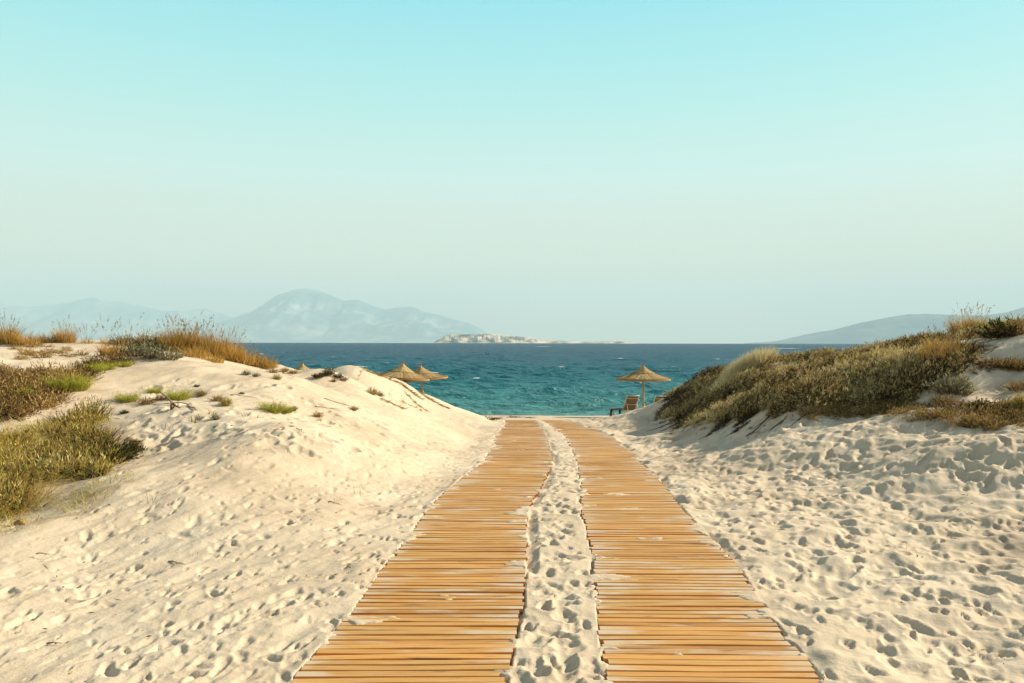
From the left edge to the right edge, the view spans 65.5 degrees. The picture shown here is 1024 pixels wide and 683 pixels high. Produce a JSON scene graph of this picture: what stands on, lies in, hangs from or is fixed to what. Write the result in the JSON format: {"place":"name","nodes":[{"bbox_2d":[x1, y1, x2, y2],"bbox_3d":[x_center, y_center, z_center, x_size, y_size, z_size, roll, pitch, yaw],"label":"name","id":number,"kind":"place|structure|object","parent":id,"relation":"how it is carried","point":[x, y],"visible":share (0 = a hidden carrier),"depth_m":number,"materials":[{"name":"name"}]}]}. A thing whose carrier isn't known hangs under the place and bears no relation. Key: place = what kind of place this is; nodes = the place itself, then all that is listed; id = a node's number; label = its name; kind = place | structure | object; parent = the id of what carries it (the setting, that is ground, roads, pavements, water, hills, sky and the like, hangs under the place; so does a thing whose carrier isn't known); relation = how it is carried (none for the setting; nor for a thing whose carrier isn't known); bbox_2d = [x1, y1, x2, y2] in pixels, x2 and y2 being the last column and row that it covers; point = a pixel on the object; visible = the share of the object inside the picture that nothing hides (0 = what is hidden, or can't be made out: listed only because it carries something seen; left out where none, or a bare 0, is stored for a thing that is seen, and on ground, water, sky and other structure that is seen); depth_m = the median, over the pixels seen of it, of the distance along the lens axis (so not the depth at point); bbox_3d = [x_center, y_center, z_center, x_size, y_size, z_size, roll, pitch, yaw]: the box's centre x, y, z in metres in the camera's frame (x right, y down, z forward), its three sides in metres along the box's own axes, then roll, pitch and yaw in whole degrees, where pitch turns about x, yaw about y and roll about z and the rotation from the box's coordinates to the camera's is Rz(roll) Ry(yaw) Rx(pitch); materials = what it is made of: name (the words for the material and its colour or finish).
{"place":"outdoors","nodes":[
{"label":"outdoors","id":0,"kind":"place"},
{"bbox_2d":[0,298,233,340],"bbox_3d":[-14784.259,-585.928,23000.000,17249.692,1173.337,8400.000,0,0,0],"label":"mountains","id":1,"kind":"structure","parent":0,"point":[42,318],"depth_m":20707.78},
{"bbox_2d":[118,289,486,342],"bbox_3d":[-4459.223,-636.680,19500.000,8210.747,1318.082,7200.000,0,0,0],"label":"mountains","id":2,"kind":"structure","parent":0,"point":[303,316],"depth_m":17769.08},
{"bbox_2d":[379,398,409,408],"bbox_3d":[-2.624,1.344,17.550,0.793,0.376,0.317,0,0,-27],"label":"root mat","id":3,"kind":"object","parent":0,"point":[387,401],"visible":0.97,"depth_m":17.56,"materials":[{"name":"brown plant"}]},
{"bbox_2d":[0,338,1018,681],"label":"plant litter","id":4,"kind":"object","parent":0,"point":[390,540],"visible":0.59,"depth_m":6.21,"materials":[{"name":"brown plant"}]},
{"bbox_2d":[0,334,1023,682],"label":"sand ground","id":5,"kind":"structure","parent":0,"point":[842,572],"depth_m":7.10,"materials":[{"name":"sand"}]},
{"bbox_2d":[0,307,29,343],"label":"grass tuft","id":6,"kind":"object","parent":5,"relation":"on","point":[4,335],"visible":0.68,"depth_m":17.96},
{"bbox_2d":[5,385,35,399],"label":"feathery plant","id":7,"kind":"object","parent":5,"relation":"on","point":[23,391],"visible":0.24,"depth_m":11.68,"materials":[{"name":"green plant"}]},
{"bbox_2d":[13,519,28,525],"bbox_3d":[-4.256,1.578,6.909,0.127,0.073,0.092,0,0,0],"label":"stone","id":8,"kind":"object","parent":5,"relation":"on","point":[19,522],"visible":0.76,"depth_m":6.88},
{"bbox_2d":[7,329,46,344],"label":"grass tuft","id":9,"kind":"object","parent":5,"relation":"on","point":[21,340],"visible":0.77,"depth_m":17.92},
{"bbox_2d":[33,333,58,343],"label":"grass tuft","id":10,"kind":"object","parent":5,"relation":"on","point":[48,340],"visible":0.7,"depth_m":18.33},
{"bbox_2d":[32,372,95,391],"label":"feathery plant","id":11,"kind":"object","parent":5,"relation":"on","point":[66,386],"visible":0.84,"depth_m":12.25,"materials":[{"name":"green plant"}]},
{"bbox_2d":[37,409,93,426],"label":"dry shrub","id":12,"kind":"object","parent":5,"relation":"on","point":[63,414],"visible":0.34,"depth_m":10.37,"materials":[{"name":"brown plant"}]},
{"bbox_2d":[50,315,81,342],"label":"grass tuft","id":13,"kind":"object","parent":5,"relation":"on","point":[62,337],"visible":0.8,"depth_m":18.50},
{"bbox_2d":[0,341,139,420],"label":"hollow scrub","id":14,"kind":"object","parent":5,"relation":"on","point":[42,398],"visible":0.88,"depth_m":12.25,"materials":[{"name":"brown plant"}]},
{"bbox_2d":[57,373,98,390],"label":"feathery plant","id":15,"kind":"object","parent":5,"relation":"on","point":[85,385],"visible":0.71,"depth_m":12.44,"materials":[{"name":"green plant"}]},
{"bbox_2d":[0,408,156,535],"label":"hollow grass","id":16,"kind":"structure","parent":5,"relation":"on","point":[75,450],"depth_m":8.69,"materials":[{"name":"green plant"}]},
{"bbox_2d":[55,405,107,428],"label":"bushy shrub","id":17,"kind":"object","parent":5,"relation":"on","point":[81,417],"visible":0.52,"depth_m":10.36,"materials":[{"name":"brown plant"}]},
{"bbox_2d":[74,323,97,343],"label":"grass tuft","id":18,"kind":"object","parent":5,"relation":"on","point":[88,341],"visible":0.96,"depth_m":18.39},
{"bbox_2d":[58,394,114,423],"bbox_3d":[-5.811,0.937,10.981,0.771,0.427,0.767,0,0,33],"label":"bushy shrub","id":19,"kind":"object","parent":5,"relation":"on","point":[97,407],"visible":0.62,"depth_m":10.95,"materials":[{"name":"brown plant"}]},
{"bbox_2d":[76,361,109,371],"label":"feathery plant","id":20,"kind":"object","parent":5,"relation":"on","point":[102,368],"visible":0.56,"depth_m":13.62,"materials":[{"name":"green plant"}]},
{"bbox_2d":[89,360,121,370],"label":"feathery plant","id":21,"kind":"object","parent":5,"relation":"on","point":[111,367],"visible":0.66,"depth_m":13.98,"materials":[{"name":"green plant"}]},
{"bbox_2d":[91,315,121,343],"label":"grass tuft","id":22,"kind":"object","parent":5,"relation":"on","point":[105,330],"visible":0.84,"depth_m":18.72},
{"bbox_2d":[85,336,138,355],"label":"grass tuft","id":23,"kind":"object","parent":5,"relation":"on","point":[103,351],"visible":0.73,"depth_m":16.18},
{"bbox_2d":[99,441,143,462],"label":"leafy shrub","id":24,"kind":"object","parent":5,"relation":"on","point":[123,450],"visible":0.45,"depth_m":9.44,"materials":[{"name":"green plant"}]},
{"bbox_2d":[108,331,138,345],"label":"dry shrub","id":25,"kind":"object","parent":5,"relation":"on","point":[125,338],"visible":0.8,"depth_m":18.68,"materials":[{"name":"brown plant"}]},
{"bbox_2d":[113,358,135,366],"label":"feathery plant","id":26,"kind":"object","parent":5,"relation":"on","point":[126,364],"visible":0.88,"depth_m":14.94,"materials":[{"name":"green plant"}]},
{"bbox_2d":[108,389,143,402],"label":"feathery plant","id":27,"kind":"object","parent":5,"relation":"on","point":[120,398],"visible":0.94,"depth_m":12.26,"materials":[{"name":"green plant"}]},
{"bbox_2d":[117,313,143,342],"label":"grass tuft","id":28,"kind":"object","parent":5,"relation":"on","point":[125,329],"visible":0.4,"depth_m":19.54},
{"bbox_2d":[115,439,147,454],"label":"leafy shrub","id":29,"kind":"object","parent":5,"relation":"on","point":[135,445],"visible":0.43,"depth_m":9.84,"materials":[{"name":"green plant"}]},
{"bbox_2d":[116,339,151,356],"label":"grey shrub","id":30,"kind":"object","parent":5,"relation":"on","point":[131,349],"visible":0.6,"depth_m":16.14,"materials":[{"name":"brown plant"}]},
{"bbox_2d":[128,331,152,345],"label":"dry shrub","id":31,"kind":"object","parent":5,"relation":"on","point":[141,337],"visible":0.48,"depth_m":19.42,"materials":[{"name":"brown plant"}]},
{"bbox_2d":[133,396,158,404],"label":"dry shrub","id":32,"kind":"object","parent":5,"relation":"on","point":[144,402],"visible":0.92,"depth_m":12.08,"materials":[{"name":"brown plant"}]},
{"bbox_2d":[135,341,166,358],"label":"grey shrub","id":33,"kind":"object","parent":5,"relation":"on","point":[146,350],"visible":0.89,"depth_m":15.93,"materials":[{"name":"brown plant"}]},
{"bbox_2d":[134,337,167,351],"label":"leafy shrub","id":34,"kind":"object","parent":5,"relation":"on","point":[157,345],"visible":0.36,"depth_m":18.00,"materials":[{"name":"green plant"}]},
{"bbox_2d":[141,386,164,393],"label":"feathery plant","id":35,"kind":"object","parent":5,"relation":"on","point":[150,390],"visible":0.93,"depth_m":13.02,"materials":[{"name":"green plant"}]},
{"bbox_2d":[139,333,170,345],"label":"bushy shrub","id":36,"kind":"object","parent":5,"relation":"on","point":[156,339],"visible":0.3,"depth_m":18.91,"materials":[{"name":"brown plant"}]},
{"bbox_2d":[152,393,166,400],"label":"dry shrub","id":37,"kind":"object","parent":5,"relation":"on","point":[160,397],"visible":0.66,"depth_m":12.47,"materials":[{"name":"brown plant"}]},
{"bbox_2d":[149,390,180,409],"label":"dead branch","id":38,"kind":"object","parent":5,"relation":"on","point":[171,404],"visible":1,"depth_m":11.38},
{"bbox_2d":[152,346,188,359],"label":"grey shrub","id":39,"kind":"object","parent":5,"relation":"on","point":[175,356],"visible":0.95,"depth_m":15.94,"materials":[{"name":"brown plant"}]},
{"bbox_2d":[148,313,194,351],"bbox_3d":[-8.184,-0.229,19.008,1.198,0.944,1.201,0,0,-23],"label":"grass tuft","id":40,"kind":"object","parent":5,"relation":"on","point":[172,344],"visible":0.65,"depth_m":18.86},
{"bbox_2d":[148,402,195,409],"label":"creeping stem","id":41,"kind":"object","parent":5,"relation":"on","point":[178,402],"visible":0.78,"depth_m":11.74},
{"bbox_2d":[160,386,198,400],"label":"feathery plant","id":42,"kind":"object","parent":5,"relation":"on","point":[180,396],"visible":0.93,"depth_m":12.56,"materials":[{"name":"green plant"}]},
{"bbox_2d":[162,311,209,352],"bbox_3d":[-7.998,-0.288,19.376,1.400,1.124,1.374,0,0,-41],"label":"grass tuft","id":43,"kind":"object","parent":5,"relation":"on","point":[188,336],"visible":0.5,"depth_m":19.20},
{"bbox_2d":[173,313,213,350],"bbox_3d":[-7.677,-0.171,19.401,1.229,1.022,1.366,0,0,-13],"label":"grass tuft","id":44,"kind":"object","parent":5,"relation":"on","point":[198,337],"visible":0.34,"depth_m":19.30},
{"bbox_2d":[177,342,212,358],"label":"grass tuft","id":45,"kind":"object","parent":5,"relation":"on","point":[194,352],"visible":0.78,"depth_m":18.36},
{"bbox_2d":[192,389,209,396],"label":"dry shrub","id":46,"kind":"object","parent":5,"relation":"on","point":[201,393],"visible":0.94,"depth_m":12.97,"materials":[{"name":"brown plant"}]},
{"bbox_2d":[185,318,235,357],"bbox_3d":[-7.381,-0.113,19.507,1.312,1.033,1.316,0,0,-18],"label":"grass tuft","id":47,"kind":"object","parent":5,"relation":"on","point":[208,347],"visible":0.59,"depth_m":19.33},
{"bbox_2d":[198,350,227,363],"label":"grass tuft","id":48,"kind":"object","parent":5,"relation":"on","point":[215,360],"visible":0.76,"depth_m":18.11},
{"bbox_2d":[209,413,221,419],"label":"grey shrub","id":49,"kind":"object","parent":5,"relation":"on","point":[216,417],"visible":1,"depth_m":10.96,"materials":[{"name":"brown plant"}]},
{"bbox_2d":[208,394,224,401],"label":"dry shrub","id":50,"kind":"object","parent":5,"relation":"on","point":[215,397],"visible":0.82,"depth_m":12.33,"materials":[{"name":"brown plant"}]},
{"bbox_2d":[203,327,243,359],"bbox_3d":[-7.222,-0.054,19.890,1.288,1.034,1.264,0,0,-33],"label":"grass tuft","id":51,"kind":"object","parent":5,"relation":"on","point":[230,345],"visible":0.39,"depth_m":19.79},
{"bbox_2d":[217,396,232,406],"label":"bushy shrub","id":52,"kind":"object","parent":5,"relation":"on","point":[226,402],"visible":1,"depth_m":11.85,"materials":[{"name":"brown plant"}]},
{"bbox_2d":[218,330,250,361],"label":"grass tuft","id":53,"kind":"object","parent":5,"relation":"on","point":[233,354],"visible":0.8,"depth_m":19.55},
{"bbox_2d":[228,347,261,364],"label":"grass tuft","id":54,"kind":"object","parent":5,"relation":"on","point":[246,361],"visible":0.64,"depth_m":19.68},
{"bbox_2d":[241,369,251,374],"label":"grey shrub","id":55,"kind":"object","parent":5,"relation":"on","point":[245,372],"visible":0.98,"depth_m":14.81,"materials":[{"name":"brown plant"}]},
{"bbox_2d":[243,351,270,366],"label":"grass tuft","id":56,"kind":"object","parent":5,"relation":"on","point":[258,364],"visible":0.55,"depth_m":19.94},
{"bbox_2d":[259,355,280,367],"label":"grass tuft","id":57,"kind":"object","parent":5,"relation":"on","point":[269,364],"visible":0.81,"depth_m":20.06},
{"bbox_2d":[252,399,290,413],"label":"feathery plant","id":58,"kind":"object","parent":5,"relation":"on","point":[271,409],"visible":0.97,"depth_m":11.96,"materials":[{"name":"green plant"}]},
{"bbox_2d":[272,374,282,379],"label":"bushy shrub","id":59,"kind":"object","parent":5,"relation":"on","point":[275,377],"visible":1,"depth_m":14.76,"materials":[{"name":"brown plant"}]},
{"bbox_2d":[276,404,296,412],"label":"feathery plant","id":60,"kind":"object","parent":5,"relation":"on","point":[287,409],"visible":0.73,"depth_m":12.30,"materials":[{"name":"green plant"}]},
{"bbox_2d":[295,362,308,369],"bbox_3d":[-10.154,2.501,38.503,2.656,3.037,2.645,1,0,0],"label":"thatched parasol","id":61,"kind":"object","parent":5,"relation":"on","point":[302,366],"visible":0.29,"depth_m":38.31,"materials":[{"name":"wicker"}]},
{"bbox_2d":[311,372,324,378],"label":"leafy shrub","id":62,"kind":"object","parent":5,"relation":"on","point":[317,375],"visible":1,"depth_m":17.44,"materials":[{"name":"green plant"}]},
{"bbox_2d":[311,411,324,417],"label":"dry shrub","id":63,"kind":"object","parent":5,"relation":"on","point":[317,415],"visible":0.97,"depth_m":12.78,"materials":[{"name":"brown plant"}]},
{"bbox_2d":[320,368,334,375],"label":"leafy shrub","id":64,"kind":"object","parent":5,"relation":"on","point":[329,372],"visible":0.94,"depth_m":17.76,"materials":[{"name":"green plant"}]},
{"bbox_2d":[332,373,343,378],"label":"leafy shrub","id":65,"kind":"object","parent":5,"relation":"on","point":[339,376],"visible":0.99,"depth_m":17.85,"materials":[{"name":"green plant"}]},
{"bbox_2d":[348,405,359,410],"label":"dry shrub","id":66,"kind":"object","parent":5,"relation":"on","point":[353,408],"visible":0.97,"depth_m":14.41,"materials":[{"name":"brown plant"}]},
{"bbox_2d":[366,386,379,395],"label":"bushy shrub","id":67,"kind":"object","parent":5,"relation":"on","point":[371,392],"visible":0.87,"depth_m":17.63,"materials":[{"name":"brown plant"}]},
{"bbox_2d":[360,366,387,377],"bbox_3d":[-4.173,0.945,24.413,0.392,0.444,1.229,0,0,32],"label":"root mat","id":68,"kind":"object","parent":5,"relation":"on","point":[368,370],"visible":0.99,"depth_m":24.25,"materials":[{"name":"brown plant"}]},
{"bbox_2d":[378,362,429,380],"bbox_3d":[-5.075,2.374,36.303,2.557,2.924,2.547,5,0,0],"label":"thatched parasol","id":69,"kind":"object","parent":5,"relation":"on","point":[402,372],"visible":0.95,"depth_m":35.70,"materials":[{"name":"wicker"}]},
{"bbox_2d":[388,378,426,400],"bbox_3d":[-3.328,1.495,25.054,1.279,0.816,0.456,0,0,-20],"label":"root mat","id":70,"kind":"object","parent":5,"relation":"on","point":[401,383],"visible":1,"depth_m":25.03,"materials":[{"name":"brown plant"}]},
{"bbox_2d":[405,391,427,410],"bbox_3d":[-2.916,1.893,24.542,0.912,0.754,0.233,0,0,4],"label":"root mat","id":71,"kind":"object","parent":5,"relation":"on","point":[416,402],"visible":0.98,"depth_m":24.56,"materials":[{"name":"brown plant"}]},
{"bbox_2d":[292,420,553,682],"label":"boardwalk","id":72,"kind":"structure","parent":5,"relation":"on","point":[466,547],"depth_m":5.35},
{"bbox_2d":[400,364,447,392],"bbox_3d":[-4.192,2.494,37.503,2.508,2.868,2.498,-5,0,0],"label":"thatched parasol","id":73,"kind":"object","parent":5,"relation":"on","point":[422,371],"visible":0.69,"depth_m":37.06,"materials":[{"name":"wicker"}]},
{"bbox_2d":[417,390,449,408],"bbox_3d":[-2.521,1.895,25.714,1.129,0.667,0.391,0,0,12],"label":"root mat","id":74,"kind":"object","parent":5,"relation":"on","point":[431,399],"visible":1,"depth_m":25.67,"materials":[{"name":"brown plant"}]},
{"bbox_2d":[484,414,501,419],"bbox_3d":[-0.915,2.799,29.475,1.637,0.183,1.462,0,0,0],"label":"seaweed heap","id":75,"kind":"object","parent":5,"relation":"on","point":[494,418],"visible":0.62,"depth_m":29.52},
{"bbox_2d":[609,409,621,415],"bbox_3d":[4.446,3.090,34.200,0.500,0.381,0.450,0,0,0],"label":"table","id":76,"kind":"object","parent":5,"relation":"on","point":[611,410],"visible":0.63,"depth_m":34.00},
{"bbox_2d":[612,395,639,414],"bbox_3d":[4.946,2.758,34.335,0.660,0.994,1.912,0,0,-13],"label":"sun lounger","id":77,"kind":"object","parent":5,"relation":"on","point":[630,403],"visible":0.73,"depth_m":33.82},
{"bbox_2d":[616,364,670,407],"bbox_3d":[5.935,2.410,36.003,2.459,2.812,2.449,0,0,0],"label":"thatched parasol","id":78,"kind":"object","parent":5,"relation":"on","point":[643,373],"visible":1,"depth_m":35.46,"materials":[{"name":"wicker"}]},
{"bbox_2d":[653,396,663,402],"bbox_3d":[6.332,2.855,35.530,0.660,0.994,1.912,0,0,-16],"label":"sun lounger","id":79,"kind":"object","parent":5,"relation":"on","point":[657,398],"visible":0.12,"depth_m":34.84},
{"bbox_2d":[541,420,818,682],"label":"boardwalk","id":80,"kind":"structure","parent":5,"relation":"on","point":[677,597],"depth_m":5.32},
{"bbox_2d":[706,361,741,393],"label":"straw tussock","id":81,"kind":"object","parent":5,"relation":"on","point":[721,381],"visible":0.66,"depth_m":21.64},
{"bbox_2d":[716,350,754,378],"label":"straw tussock","id":82,"kind":"object","parent":5,"relation":"on","point":[728,368],"visible":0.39,"depth_m":22.12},
{"bbox_2d":[728,349,762,373],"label":"straw tussock","id":83,"kind":"object","parent":5,"relation":"on","point":[748,362],"visible":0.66,"depth_m":21.60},
{"bbox_2d":[739,346,770,366],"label":"straw tussock","id":84,"kind":"object","parent":5,"relation":"on","point":[763,358],"visible":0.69,"depth_m":21.57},
{"bbox_2d":[747,343,781,358],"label":"straw tussock","id":85,"kind":"object","parent":5,"relation":"on","point":[773,352],"visible":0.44,"depth_m":21.91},
{"bbox_2d":[653,320,1022,434],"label":"dune scrub","id":86,"kind":"object","parent":5,"relation":"on","point":[878,371],"visible":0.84,"depth_m":15.66,"materials":[{"name":"green plant"}]},
{"bbox_2d":[766,354,1023,432],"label":"ground cover","id":87,"kind":"object","parent":5,"relation":"on","point":[1001,411],"visible":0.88,"depth_m":11.66,"materials":[{"name":"brown plant"}]},
{"bbox_2d":[913,330,953,359],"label":"grass tuft","id":88,"kind":"object","parent":5,"relation":"on","point":[931,355],"visible":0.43,"depth_m":14.02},
{"bbox_2d":[914,319,967,354],"bbox_3d":[7.755,-0.045,14.402,0.973,0.764,0.969,0,0,-27],"label":"grass tuft","id":89,"kind":"object","parent":5,"relation":"on","point":[950,344],"visible":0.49,"depth_m":14.24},
{"bbox_2d":[928,393,959,404],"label":"dry shrub","id":90,"kind":"object","parent":5,"relation":"on","point":[940,399],"visible":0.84,"depth_m":12.41,"materials":[{"name":"brown plant"}]},
{"bbox_2d":[922,369,973,394],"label":"grey shrub","id":91,"kind":"object","parent":5,"relation":"on","point":[937,386],"visible":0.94,"depth_m":12.82,"materials":[{"name":"brown plant"}]},
{"bbox_2d":[941,299,983,336],"bbox_3d":[10.032,-0.519,17.586,1.118,0.836,1.006,0,0,14],"label":"grass tuft","id":92,"kind":"object","parent":5,"relation":"on","point":[953,326],"visible":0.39,"depth_m":17.51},
{"bbox_2d":[945,379,979,395],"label":"grey shrub","id":93,"kind":"object","parent":5,"relation":"on","point":[970,390],"visible":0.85,"depth_m":12.69,"materials":[{"name":"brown plant"}]},
{"bbox_2d":[959,303,997,326],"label":"grass tuft","id":94,"kind":"object","parent":5,"relation":"on","point":[984,320],"visible":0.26,"depth_m":17.49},
{"bbox_2d":[965,396,994,410],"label":"leafy shrub","id":95,"kind":"object","parent":5,"relation":"on","point":[982,403],"visible":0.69,"depth_m":11.55,"materials":[{"name":"brown plant"}]},
{"bbox_2d":[963,317,1011,329],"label":"feathery plant","id":96,"kind":"object","parent":5,"relation":"on","point":[983,322],"visible":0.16,"depth_m":17.33,"materials":[{"name":"brown plant"}]},
{"bbox_2d":[972,316,1018,339],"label":"leafy shrub","id":97,"kind":"object","parent":5,"relation":"on","point":[988,333],"visible":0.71,"depth_m":14.95,"materials":[{"name":"green plant"}]},
{"bbox_2d":[989,358,1013,367],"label":"dry shrub","id":98,"kind":"object","parent":5,"relation":"on","point":[1000,361],"visible":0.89,"depth_m":13.37,"materials":[{"name":"brown plant"}]},
{"bbox_2d":[988,315,1023,323],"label":"feathery plant","id":99,"kind":"object","parent":5,"relation":"on","point":[1004,319],"visible":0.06,"depth_m":17.57,"materials":[{"name":"green plant"}]},
{"bbox_2d":[991,312,1023,336],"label":"dry shrub","id":100,"kind":"object","parent":5,"relation":"on","point":[1019,330],"visible":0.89,"depth_m":14.70,"materials":[{"name":"brown plant"}]},
{"bbox_2d":[1000,379,1023,391],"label":"dry shrub","id":101,"kind":"object","parent":5,"relation":"on","point":[1016,387],"visible":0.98,"depth_m":12.59,"materials":[{"name":"brown plant"}]},
{"bbox_2d":[1007,392,1023,407],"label":"bushy shrub","id":102,"kind":"object","parent":5,"relation":"on","point":[1017,399],"visible":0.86,"depth_m":11.13,"materials":[{"name":"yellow plant"}]},
{"bbox_2d":[1011,357,1023,369],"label":"dry shrub","id":103,"kind":"object","parent":5,"relation":"on","point":[1017,365],"visible":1,"depth_m":13.22,"materials":[{"name":"brown plant"}]},
{"bbox_2d":[0,0,1023,343],"label":"sky","id":104,"kind":"structure","parent":0,"point":[639,171],"materials":[{"name":"blue"}]},
{"bbox_2d":[433,334,636,342],"bbox_3d":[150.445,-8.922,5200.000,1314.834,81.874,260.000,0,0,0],"label":"island","id":105,"kind":"structure","parent":0,"point":[473,338],"depth_m":5142.30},
{"bbox_2d":[225,343,875,415],"bbox_3d":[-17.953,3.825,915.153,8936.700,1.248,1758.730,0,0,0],"label":"sea","id":106,"kind":"structure","parent":0,"point":[560,379],"depth_m":125.78,"materials":[{"name":"liquid"}]},
{"bbox_2d":[744,307,1023,343],"bbox_3d":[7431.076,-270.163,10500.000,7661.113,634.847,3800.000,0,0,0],"label":"hills","id":107,"kind":"structure","parent":0,"point":[882,329],"depth_m":10084.86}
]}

